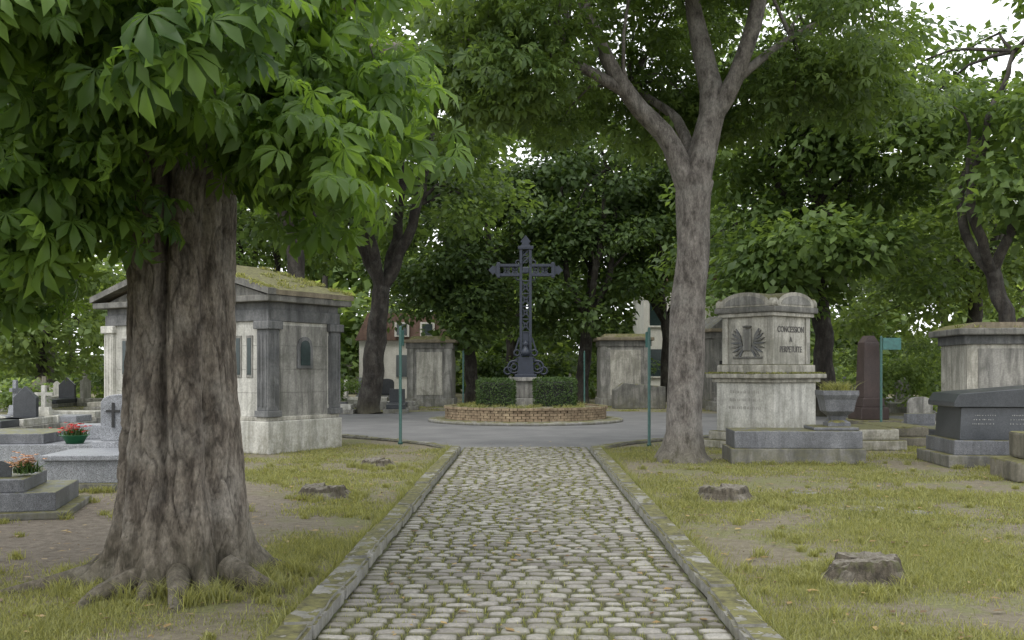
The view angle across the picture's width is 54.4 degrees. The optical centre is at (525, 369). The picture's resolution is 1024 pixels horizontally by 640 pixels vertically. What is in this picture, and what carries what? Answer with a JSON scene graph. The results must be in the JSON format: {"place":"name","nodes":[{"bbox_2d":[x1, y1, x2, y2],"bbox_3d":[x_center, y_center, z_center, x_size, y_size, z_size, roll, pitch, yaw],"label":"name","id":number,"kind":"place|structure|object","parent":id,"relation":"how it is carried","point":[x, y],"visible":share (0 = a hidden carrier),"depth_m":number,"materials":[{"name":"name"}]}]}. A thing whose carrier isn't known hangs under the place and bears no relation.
{"place":"outdoors","nodes":[
{"label":"outdoors","id":0,"kind":"place"},
{"bbox_2d":[359,341,406,397],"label":"walls","id":1,"kind":"structure","parent":0,"point":[391,352],"depth_m":55.00,"materials":[{"name":"paint"}]},
{"bbox_2d":[355,313,445,340],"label":"roof","id":2,"kind":"structure","parent":1,"relation":"on","point":[362,335],"depth_m":54.80,"materials":[{"name":"tile"}]},
{"bbox_2d":[394,322,408,336],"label":"dormer","id":3,"kind":"object","parent":2,"relation":"on","point":[395,332],"visible":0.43,"depth_m":54.65,"materials":[{"name":"paint"}]},
{"bbox_2d":[397,324,406,334],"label":"dormer window","id":4,"kind":"structure","parent":3,"relation":"in","point":[405,331],"depth_m":54.62,"materials":[{"name":"grey glass"}]},
{"bbox_2d":[420,322,434,335],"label":"dormer","id":5,"kind":"object","parent":2,"relation":"on","point":[433,325],"visible":0.29,"depth_m":54.65,"materials":[{"name":"paint"}]},
{"bbox_2d":[422,324,431,334],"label":"dormer window","id":6,"kind":"structure","parent":5,"relation":"in","point":[428,327],"depth_m":54.62,"materials":[{"name":"grey glass"}]},
{"bbox_2d":[396,355,406,376],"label":"window","id":7,"kind":"structure","parent":1,"relation":"attached to","point":[404,365],"depth_m":54.94,"materials":[{"name":"grey glass"}]},
{"bbox_2d":[100,411,903,450],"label":"asphalt road","id":8,"kind":"structure","parent":0,"point":[418,426],"depth_m":26.01,"materials":[{"name":"grey asphalt"}]},
{"bbox_2d":[0,387,40,414],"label":"gravestone","id":9,"kind":"object","parent":8,"relation":"on","point":[3,413],"visible":0.02,"depth_m":30.19,"materials":[{"name":"stone"}]},
{"bbox_2d":[4,385,62,427],"bbox_3d":[-13.091,1.017,26.122,1.011,1.166,2.140,0,0,0],"label":"gravestone","id":10,"kind":"object","parent":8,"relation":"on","point":[48,419],"visible":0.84,"depth_m":26.74,"materials":[{"name":"white stone"}]},
{"bbox_2d":[36,376,59,409],"bbox_3d":[-14.860,0.905,29.980,0.952,1.391,2.140,0,0,-5],"label":"gravestone","id":11,"kind":"object","parent":8,"relation":"on","point":[44,379],"visible":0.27,"depth_m":30.86,"materials":[{"name":"stone"}]},
{"bbox_2d":[0,380,96,427],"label":"gravestone","id":12,"kind":"object","parent":8,"relation":"on","point":[72,419],"visible":0.41,"depth_m":27.29,"materials":[{"name":"stone"}]},
{"bbox_2d":[39,396,100,422],"bbox_3d":[-13.838,1.124,30.358,2.140,0.952,1.023,0,0,6],"label":"gravestone","id":13,"kind":"object","parent":8,"relation":"on","point":[96,415],"visible":0.15,"depth_m":29.96,"materials":[{"name":"white stone"}]},
{"bbox_2d":[383,389,408,413],"bbox_3d":[-4.807,1.170,37.075,0.900,0.860,2.140,0,0,-6],"label":"gravestone","id":14,"kind":"object","parent":8,"relation":"on","point":[392,406],"visible":1,"depth_m":36.89,"materials":[{"name":"stone"}]},
{"bbox_2d":[428,401,622,425],"bbox_3d":[0.000,1.300,31.000,6.040,0.600,6.040,0,0,0],"label":"round brick planter","id":15,"kind":"object","parent":8,"relation":"on","point":[473,413],"visible":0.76,"depth_m":28.84,"materials":[{"name":"brick"}]},
{"bbox_2d":[474,376,516,406],"bbox_3d":[-0.902,0.714,30.702,1.378,1.023,1.457,0,0,0],"label":"boxwood hedge","id":16,"kind":"object","parent":15,"relation":"in","point":[493,391],"visible":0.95,"depth_m":30.14,"materials":[{"name":"green plant"}]},
{"bbox_2d":[489,235,562,405],"bbox_3d":[0.000,-1.495,31.100,2.320,5.390,1.500,0,0,0],"label":"wayside cross","id":17,"kind":"object","parent":15,"relation":"on","point":[525,373],"visible":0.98,"depth_m":31.01,"materials":[{"name":"paint"}]},
{"bbox_2d":[531,375,577,406],"bbox_3d":[0.890,0.699,30.701,1.489,1.063,1.488,0,0,0],"label":"boxwood hedge","id":18,"kind":"object","parent":15,"relation":"in","point":[551,391],"visible":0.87,"depth_m":30.17,"materials":[{"name":"green plant"}]},
{"bbox_2d":[846,336,903,423],"bbox_3d":[9.106,0.360,26.148,1.450,2.480,1.350,0,0,-8],"label":"granite obelisk","id":19,"kind":"object","parent":8,"relation":"on","point":[867,407],"visible":0.67,"depth_m":25.78,"materials":[{"name":"stone"}]},
{"bbox_2d":[880,336,900,421],"bbox_3d":[9.224,0.372,25.200,0.551,2.455,0.100,0,0,0],"label":"green sign post","id":20,"kind":"object","parent":8,"relation":"on","point":[890,343],"visible":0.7,"depth_m":25.18,"materials":[{"name":"metal"}]},
{"bbox_2d":[0,389,1023,639],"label":"ground","id":21,"kind":"structure","parent":0,"point":[86,521],"depth_m":9.77,"materials":[{"name":"soil"}]},
{"bbox_2d":[0,386,43,428],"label":"gravestone","id":22,"kind":"object","parent":21,"relation":"on","point":[25,402],"visible":0.81,"depth_m":26.13,"materials":[{"name":"stone"}]},
{"bbox_2d":[0,377,53,411],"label":"bush","id":23,"kind":"object","parent":21,"relation":"on","point":[6,397],"visible":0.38,"depth_m":29.77,"materials":[{"name":"green plant"}]},
{"bbox_2d":[32,377,47,388],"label":"gravestone","id":24,"kind":"object","parent":21,"relation":"on","point":[37,382],"visible":0.16,"depth_m":36.37,"materials":[{"name":"stone"}]},
{"bbox_2d":[0,461,91,520],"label":"granite grave","id":25,"kind":"object","parent":21,"relation":"on","point":[35,496],"visible":0.93,"depth_m":10.70,"materials":[{"name":"stone"}]},
{"bbox_2d":[4,451,46,473],"bbox_3d":[-5.603,1.029,11.092,0.470,0.242,0.520,0,0,0],"label":"dried flower bouquet","id":26,"kind":"object","parent":25,"relation":"on","point":[28,467],"visible":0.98,"depth_m":11.06,"materials":[{"name":"orange plant"}]},
{"bbox_2d":[0,423,100,469],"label":"granite grave","id":27,"kind":"object","parent":21,"relation":"on","point":[33,441],"visible":0.23,"depth_m":15.19,"materials":[{"name":"grey stone"}]},
{"bbox_2d":[49,422,90,443],"bbox_3d":[-6.954,0.971,15.382,0.595,0.337,0.706,0,0,0],"label":"red flower pot","id":28,"kind":"object","parent":27,"relation":"on","point":[73,435],"visible":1,"depth_m":15.27,"materials":[{"name":"plastic"}]},
{"bbox_2d":[49,381,59,398],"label":"gravestone","id":29,"kind":"object","parent":21,"relation":"on","point":[55,388],"visible":0.07,"depth_m":47.65,"materials":[{"name":"white stone"}]},
{"bbox_2d":[0,254,125,381],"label":"ash tree","id":30,"kind":"object","parent":21,"relation":"on","point":[36,344],"visible":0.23,"depth_m":39.28,"materials":[{"name":"green plant"}]},
{"bbox_2d":[52,377,76,407],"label":"gravestone","id":31,"kind":"object","parent":21,"relation":"on","point":[67,394],"visible":0.79,"depth_m":43.59,"materials":[{"name":"stone"}]},
{"bbox_2d":[29,247,122,389],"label":"ash tree","id":32,"kind":"object","parent":21,"relation":"on","point":[50,367],"visible":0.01,"depth_m":47.84,"materials":[{"name":"green plant"}]},
{"bbox_2d":[39,394,121,491],"bbox_3d":[-5.816,0.980,13.938,1.280,1.240,1.820,0,0,-5],"label":"granite grave","id":33,"kind":"object","parent":21,"relation":"on","point":[96,464],"visible":0.59,"depth_m":13.15,"materials":[{"name":"stone"}]},
{"bbox_2d":[77,376,102,406],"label":"gravestone","id":34,"kind":"object","parent":21,"relation":"on","point":[85,392],"visible":0.6,"depth_m":43.17,"materials":[{"name":"stone"}]},
{"bbox_2d":[83,401,100,409],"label":"gravestone","id":35,"kind":"object","parent":21,"relation":"on","point":[94,405],"visible":0.09,"depth_m":38.29,"materials":[{"name":"stone"}]},
{"bbox_2d":[90,265,356,454],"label":"mausoleum chapel","id":36,"kind":"structure","parent":21,"relation":"on","point":[289,328],"depth_m":19.37,"materials":[{"name":"white stone"}]},
{"bbox_2d":[122,341,125,373],"bbox_3d":[-8.414,-0.250,20.875,0.100,0.700,0.028,0,0,31],"label":"slot window","id":37,"kind":"structure","parent":36,"relation":"in","point":[123,342],"depth_m":20.87,"materials":[{"name":"grey glass"}]},
{"bbox_2d":[236,338,239,374],"bbox_3d":[-5.526,-0.250,19.140,0.100,0.700,0.028,0,0,31],"label":"slot window","id":38,"kind":"structure","parent":36,"relation":"in","point":[237,339],"depth_m":19.12,"materials":[{"name":"grey glass"}]},
{"bbox_2d":[235,336,241,376],"bbox_3d":[-5.519,-0.250,19.152,0.170,0.800,0.040,0,0,31],"label":"slot window frame","id":39,"kind":"structure","parent":36,"relation":"in","point":[240,337],"depth_m":19.10,"materials":[{"name":"grey stone"}]},
{"bbox_2d":[247,338,250,374],"bbox_3d":[-5.269,-0.250,18.985,0.100,0.700,0.028,0,0,31],"label":"slot window","id":40,"kind":"structure","parent":36,"relation":"in","point":[248,339],"depth_m":18.97,"materials":[{"name":"grey glass"}]},
{"bbox_2d":[246,335,252,376],"bbox_3d":[-5.261,-0.250,18.997,0.170,0.800,0.040,0,0,31],"label":"slot window frame","id":41,"kind":"structure","parent":36,"relation":"in","point":[247,336],"depth_m":18.95,"materials":[{"name":"grey stone"}]},
{"bbox_2d":[301,340,309,364],"bbox_3d":[-4.320,-0.325,19.540,0.015,0.490,0.260,0,0,31],"label":"window glass","id":42,"kind":"structure","parent":36,"relation":"in","point":[305,346],"depth_m":19.53,"materials":[{"name":"grey glass"}]},
{"bbox_2d":[0,0,473,613],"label":"chestnut tree","id":43,"kind":"object","parent":21,"relation":"on","point":[150,144],"visible":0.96,"depth_m":6.49,"materials":[{"name":"green plant"}]},
{"bbox_2d":[236,201,359,280],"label":"ash tree","id":44,"kind":"object","parent":21,"relation":"on","point":[269,256],"visible":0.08,"depth_m":45.09,"materials":[{"name":"green plant"}]},
{"bbox_2d":[292,482,350,501],"bbox_3d":[-2.561,1.526,12.498,0.800,0.189,0.778,0,0,32],"label":"tree stump","id":45,"kind":"object","parent":21,"relation":"on","point":[334,491],"visible":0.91,"depth_m":12.30,"materials":[{"name":"grey wood"}]},
{"bbox_2d":[236,0,419,277],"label":"plane tree","id":46,"kind":"object","parent":21,"relation":"on","point":[295,268],"visible":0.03,"depth_m":30.94,"materials":[{"name":"green plant"}]},
{"bbox_2d":[340,404,355,413],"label":"gravestone","id":47,"kind":"object","parent":21,"relation":"on","point":[348,409],"visible":0.16,"depth_m":35.58,"materials":[{"name":"white stone"}]},
{"bbox_2d":[340,399,357,407],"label":"gravestone","id":48,"kind":"object","parent":21,"relation":"on","point":[353,401],"visible":0.02,"depth_m":41.39,"materials":[{"name":"white stone"}]},
{"bbox_2d":[340,376,361,400],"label":"bush","id":49,"kind":"object","parent":21,"relation":"on","point":[347,385],"visible":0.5,"depth_m":40.80,"materials":[{"name":"green plant"}]},
{"bbox_2d":[265,446,460,639],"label":"kerb","id":50,"kind":"structure","parent":21,"relation":"on","point":[313,613],"depth_m":7.45,"materials":[{"name":"stone"}]},
{"bbox_2d":[342,379,388,400],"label":"gravestone","id":51,"kind":"object","parent":21,"relation":"on","point":[382,398],"visible":0.24,"depth_m":45.21,"materials":[{"name":"white stone"}]},
{"bbox_2d":[356,377,388,396],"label":"gravestone","id":52,"kind":"object","parent":21,"relation":"on","point":[360,378],"visible":0.03,"depth_m":47.91,"materials":[{"name":"stone"}]},
{"bbox_2d":[361,457,397,467],"bbox_3d":[-2.445,1.535,16.408,0.749,0.170,0.713,0,0,45],"label":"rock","id":53,"kind":"object","parent":21,"relation":"on","point":[379,461],"visible":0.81,"depth_m":16.21,"materials":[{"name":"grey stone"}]},
{"bbox_2d":[382,379,393,395],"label":"gravestone","id":54,"kind":"object","parent":21,"relation":"on","point":[388,384],"visible":0.25,"depth_m":49.88,"materials":[{"name":"stone"}]},
{"bbox_2d":[342,434,450,448],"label":"kerb","id":55,"kind":"structure","parent":21,"relation":"on","point":[437,445],"depth_m":21.97,"materials":[{"name":"stone"}]},
{"bbox_2d":[250,0,543,413],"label":"plane tree","id":56,"kind":"object","parent":21,"relation":"on","point":[483,150],"visible":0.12,"depth_m":35.76,"materials":[{"name":"green plant"}]},
{"bbox_2d":[380,401,418,409],"bbox_3d":[-5.346,1.099,39.666,2.140,1.003,0.915,0,0,-3],"label":"gravestone","id":57,"kind":"object","parent":21,"relation":"on","point":[412,405],"visible":0.28,"depth_m":39.30,"materials":[{"name":"grey stone"}]},
{"bbox_2d":[398,326,403,443],"bbox_3d":[-2.680,0.333,21.550,0.102,2.535,0.600,0,0,0],"label":"green sign post","id":58,"kind":"object","parent":21,"relation":"on","point":[401,337],"visible":1,"depth_m":21.27,"materials":[{"name":"metal"}]},
{"bbox_2d":[404,336,458,406],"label":"mausoleum","id":59,"kind":"structure","parent":21,"relation":"on","point":[430,371],"depth_m":42.92,"materials":[{"name":"stone"}]},
{"bbox_2d":[357,117,544,402],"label":"linden tree","id":60,"kind":"object","parent":21,"relation":"on","point":[466,283],"visible":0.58,"depth_m":45.09,"materials":[{"name":"green plant"}]},
{"bbox_2d":[462,351,463,402],"bbox_3d":[-2.450,0.432,39.250,0.102,2.335,0.600,0,0,0],"label":"green sign post","id":61,"kind":"object","parent":21,"relation":"on","point":[462,376],"visible":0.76,"depth_m":38.98,"materials":[{"name":"metal"}]},
{"bbox_2d":[0,345,940,398],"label":"shrubs","id":62,"kind":"object","parent":21,"relation":"on","point":[488,368],"visible":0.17,"depth_m":54.11,"materials":[{"name":"green plant"}]},
{"bbox_2d":[58,357,934,388],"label":"wall","id":63,"kind":"structure","parent":21,"relation":"on","point":[356,378],"depth_m":79.80,"materials":[{"name":"stone"}]},
{"bbox_2d":[0,441,1020,639],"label":"fallen leaves","id":64,"kind":"object","parent":21,"relation":"on","point":[512,629],"visible":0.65,"depth_m":8.92,"materials":[{"name":"brown plant"}]},
{"bbox_2d":[0,399,1023,639],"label":"grass","id":65,"kind":"structure","parent":21,"relation":"on","point":[810,576],"depth_m":8.71,"materials":[{"name":"green plant"}]},
{"bbox_2d":[0,147,1023,392],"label":"distant trees","id":66,"kind":"object","parent":21,"relation":"on","point":[352,283],"visible":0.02,"depth_m":66.16,"materials":[{"name":"green plant"}]},
{"bbox_2d":[447,73,610,376],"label":"linden tree","id":67,"kind":"object","parent":21,"relation":"on","point":[511,341],"visible":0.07,"depth_m":54.66,"materials":[{"name":"green plant"}]},
{"bbox_2d":[583,351,584,402],"bbox_3d":[2.300,0.432,39.250,0.102,2.335,0.600,0,0,0],"label":"green sign post","id":68,"kind":"object","parent":21,"relation":"on","point":[584,374],"visible":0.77,"depth_m":38.97,"materials":[{"name":"metal"}]},
{"bbox_2d":[483,94,719,403],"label":"linden tree","id":69,"kind":"object","parent":21,"relation":"on","point":[559,230],"visible":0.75,"depth_m":45.14,"materials":[{"name":"green plant"}]},
{"bbox_2d":[593,334,653,406],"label":"mausoleum","id":70,"kind":"structure","parent":21,"relation":"on","point":[622,358],"depth_m":42.87,"materials":[{"name":"stone"}]},
{"bbox_2d":[612,383,665,408],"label":"sloping tomb","id":71,"kind":"object","parent":21,"relation":"on","point":[629,396],"visible":0.97,"depth_m":40.50,"materials":[{"name":"stone"}]},
{"bbox_2d":[645,327,651,445],"bbox_3d":[2.580,0.357,21.050,0.102,2.485,0.600,0,0,0],"label":"green sign post","id":72,"kind":"object","parent":21,"relation":"on","point":[648,339],"visible":0.98,"depth_m":20.77,"materials":[{"name":"metal"}]},
{"bbox_2d":[598,435,708,447],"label":"kerb","id":73,"kind":"structure","parent":21,"relation":"on","point":[615,444],"depth_m":21.25,"materials":[{"name":"stone"}]},
{"bbox_2d":[385,0,967,463],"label":"plane tree","id":74,"kind":"object","parent":21,"relation":"on","point":[511,64],"visible":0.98,"depth_m":17.24,"materials":[{"name":"green plant"}]},
{"bbox_2d":[594,83,760,401],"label":"linden tree","id":75,"kind":"object","parent":21,"relation":"on","point":[658,301],"visible":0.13,"depth_m":48.12,"materials":[{"name":"green plant"}]},
{"bbox_2d":[633,293,723,385],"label":"walls","id":76,"kind":"structure","parent":21,"relation":"on","point":[642,321],"depth_m":59.00,"materials":[{"name":"paint"}]},
{"bbox_2d":[650,304,660,325],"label":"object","id":77,"kind":"structure","parent":76,"relation":"attached to","point":[654,320],"depth_m":58.95,"materials":[{"name":"grey glass"}]},
{"bbox_2d":[651,349,661,375],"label":"window","id":78,"kind":"structure","parent":76,"relation":"attached to","point":[656,354],"depth_m":58.95,"materials":[{"name":"grey glass"}]},
{"bbox_2d":[590,446,785,639],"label":"kerb","id":79,"kind":"structure","parent":21,"relation":"on","point":[723,601],"depth_m":7.51,"materials":[{"name":"stone"}]},
{"bbox_2d":[706,392,716,410],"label":"gravestone","id":80,"kind":"object","parent":21,"relation":"on","point":[711,405],"visible":0.33,"depth_m":38.85,"materials":[{"name":"grey stone"}]},
{"bbox_2d":[702,316,722,408],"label":"mausoleum","id":81,"kind":"structure","parent":21,"relation":"on","point":[713,343],"depth_m":39.93,"materials":[{"name":"stone"}]},
{"bbox_2d":[694,483,753,503],"bbox_3d":[2.450,1.511,12.174,0.853,0.218,0.804,0,0,11],"label":"tree stump","id":82,"kind":"object","parent":21,"relation":"on","point":[722,492],"visible":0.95,"depth_m":11.97,"materials":[{"name":"grey wood"}]},
{"bbox_2d":[670,142,835,312],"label":"ash tree","id":83,"kind":"object","parent":21,"relation":"on","point":[745,214],"visible":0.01,"depth_m":57.95,"materials":[{"name":"green plant"}]},
{"bbox_2d":[704,292,826,447],"bbox_3d":[4.945,0.025,20.496,1.912,3.150,1.900,0,0,-40],"label":"tomb monument","id":84,"kind":"object","parent":21,"relation":"on","point":[765,375],"visible":0.98,"depth_m":20.02,"materials":[{"name":"stone"}]},
{"bbox_2d":[722,425,865,464],"bbox_3d":[4.624,1.292,17.310,2.245,0.624,1.126,0,0,3],"label":"granite grave","id":85,"kind":"object","parent":21,"relation":"on","point":[825,444],"visible":0.91,"depth_m":16.80,"materials":[{"name":"stone"}]},
{"bbox_2d":[815,380,859,425],"bbox_3d":[5.467,0.575,17.373,0.963,0.810,0.828,0,0,-26],"label":"stone urn planter","id":86,"kind":"object","parent":85,"relation":"on","point":[837,401],"visible":1,"depth_m":17.13,"materials":[{"name":"stone"}]},
{"bbox_2d":[792,490,817,493],"bbox_3d":[3.603,1.590,12.911,0.359,0.020,0.287,0,0,0],"label":"flat stone","id":87,"kind":"object","parent":21,"relation":"on","point":[795,492],"visible":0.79,"depth_m":12.89,"materials":[{"name":"grey stone"}]},
{"bbox_2d":[645,0,980,416],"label":"maple tree","id":88,"kind":"object","parent":21,"relation":"on","point":[816,247],"visible":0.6,"depth_m":31.61,"materials":[{"name":"green plant"}]},
{"bbox_2d":[839,505,883,510],"bbox_3d":[3.850,1.590,11.392,0.535,0.020,0.450,0,0,0],"label":"flat stone","id":89,"kind":"object","parent":21,"relation":"on","point":[856,506],"visible":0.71,"depth_m":11.40,"materials":[{"name":"grey stone"}]},
{"bbox_2d":[823,551,916,588],"bbox_3d":[2.578,1.507,7.552,0.774,0.226,0.666,0,0,0],"label":"tree stump","id":90,"kind":"object","parent":21,"relation":"on","point":[863,566],"visible":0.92,"depth_m":7.36,"materials":[{"name":"wood"}]},
{"bbox_2d":[851,424,906,450],"bbox_3d":[7.000,1.390,20.600,1.040,0.420,2.000,0,0,0],"label":"ledger tomb","id":91,"kind":"object","parent":21,"relation":"on","point":[877,438],"visible":0.53,"depth_m":19.70,"materials":[{"name":"stone"}]},
{"bbox_2d":[833,329,940,411],"bbox_3d":[13.304,0.106,36.033,5.160,3.159,3.225,0,0,0],"label":"bush","id":92,"kind":"object","parent":21,"relation":"on","point":[897,369],"visible":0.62,"depth_m":35.55,"materials":[{"name":"green plant"}]},
{"bbox_2d":[857,422,928,446],"bbox_3d":[7.900,1.390,21.500,1.140,0.420,2.000,0,0,0],"label":"ledger tomb","id":93,"kind":"object","parent":21,"relation":"on","point":[912,434],"visible":0.32,"depth_m":20.60,"materials":[{"name":"stone"}]},
{"bbox_2d":[894,380,910,401],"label":"gravestone","id":94,"kind":"object","parent":21,"relation":"on","point":[898,400],"visible":0.05,"depth_m":40.34,"materials":[{"name":"stone"}]},
{"bbox_2d":[885,390,935,412],"bbox_3d":[14.235,0.956,37.354,2.140,1.288,1.122,0,0,0],"label":"gravestone","id":95,"kind":"object","parent":21,"relation":"on","point":[893,407],"visible":0.1,"depth_m":36.81,"materials":[{"name":"grey stone"}]},
{"bbox_2d":[805,82,1023,355],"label":"maple tree","id":96,"kind":"object","parent":21,"relation":"on","point":[975,306],"visible":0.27,"depth_m":39.78,"materials":[{"name":"green plant"}]},
{"bbox_2d":[902,397,935,423],"bbox_3d":[9.593,1.129,23.075,0.900,0.942,2.140,0,0,-6],"label":"gravestone","id":97,"kind":"object","parent":21,"relation":"on","point":[918,405],"visible":0.33,"depth_m":23.93,"materials":[{"name":"grey stone"}]},
{"bbox_2d":[907,510,931,513],"bbox_3d":[4.398,1.590,11.098,0.267,0.020,0.227,0,0,-31],"label":"flat stone","id":98,"kind":"object","parent":21,"relation":"on","point":[920,511],"visible":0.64,"depth_m":11.08,"materials":[{"name":"grey stone"}]},
{"bbox_2d":[904,413,935,434],"bbox_3d":[8.993,1.295,21.575,1.000,0.610,2.140,0,0,-6],"label":"gravestone","id":99,"kind":"object","parent":21,"relation":"on","point":[925,419],"visible":0.36,"depth_m":22.42,"materials":[{"name":"stone"}]},
{"bbox_2d":[838,0,1023,321],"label":"maple tree","id":100,"kind":"object","parent":21,"relation":"on","point":[972,126],"visible":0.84,"depth_m":27.91,"materials":[{"name":"green plant"}]},
{"bbox_2d":[917,385,1023,467],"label":"dark granite tomb","id":101,"kind":"object","parent":21,"relation":"on","point":[975,426],"visible":0.98,"depth_m":16.33,"materials":[{"name":"stone"}]},
{"bbox_2d":[928,322,1023,420],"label":"stone vault","id":102,"kind":"object","parent":21,"relation":"on","point":[975,355],"visible":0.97,"depth_m":23.62,"materials":[{"name":"stone"}]},
{"bbox_2d":[990,431,1023,482],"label":"mossy grave","id":103,"kind":"object","parent":21,"relation":"on","point":[1011,467],"visible":0.88,"depth_m":14.52,"materials":[{"name":"stone"}]},
{"bbox_2d":[314,446,734,639],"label":"cobblestone path","id":104,"kind":"structure","parent":0,"point":[590,581],"depth_m":7.87,"materials":[{"name":"stone"}]},
{"bbox_2d":[28,0,1023,354],"label":"sky","id":105,"kind":"structure","parent":0,"point":[975,12],"materials":[{"name":"white"}]}
]}

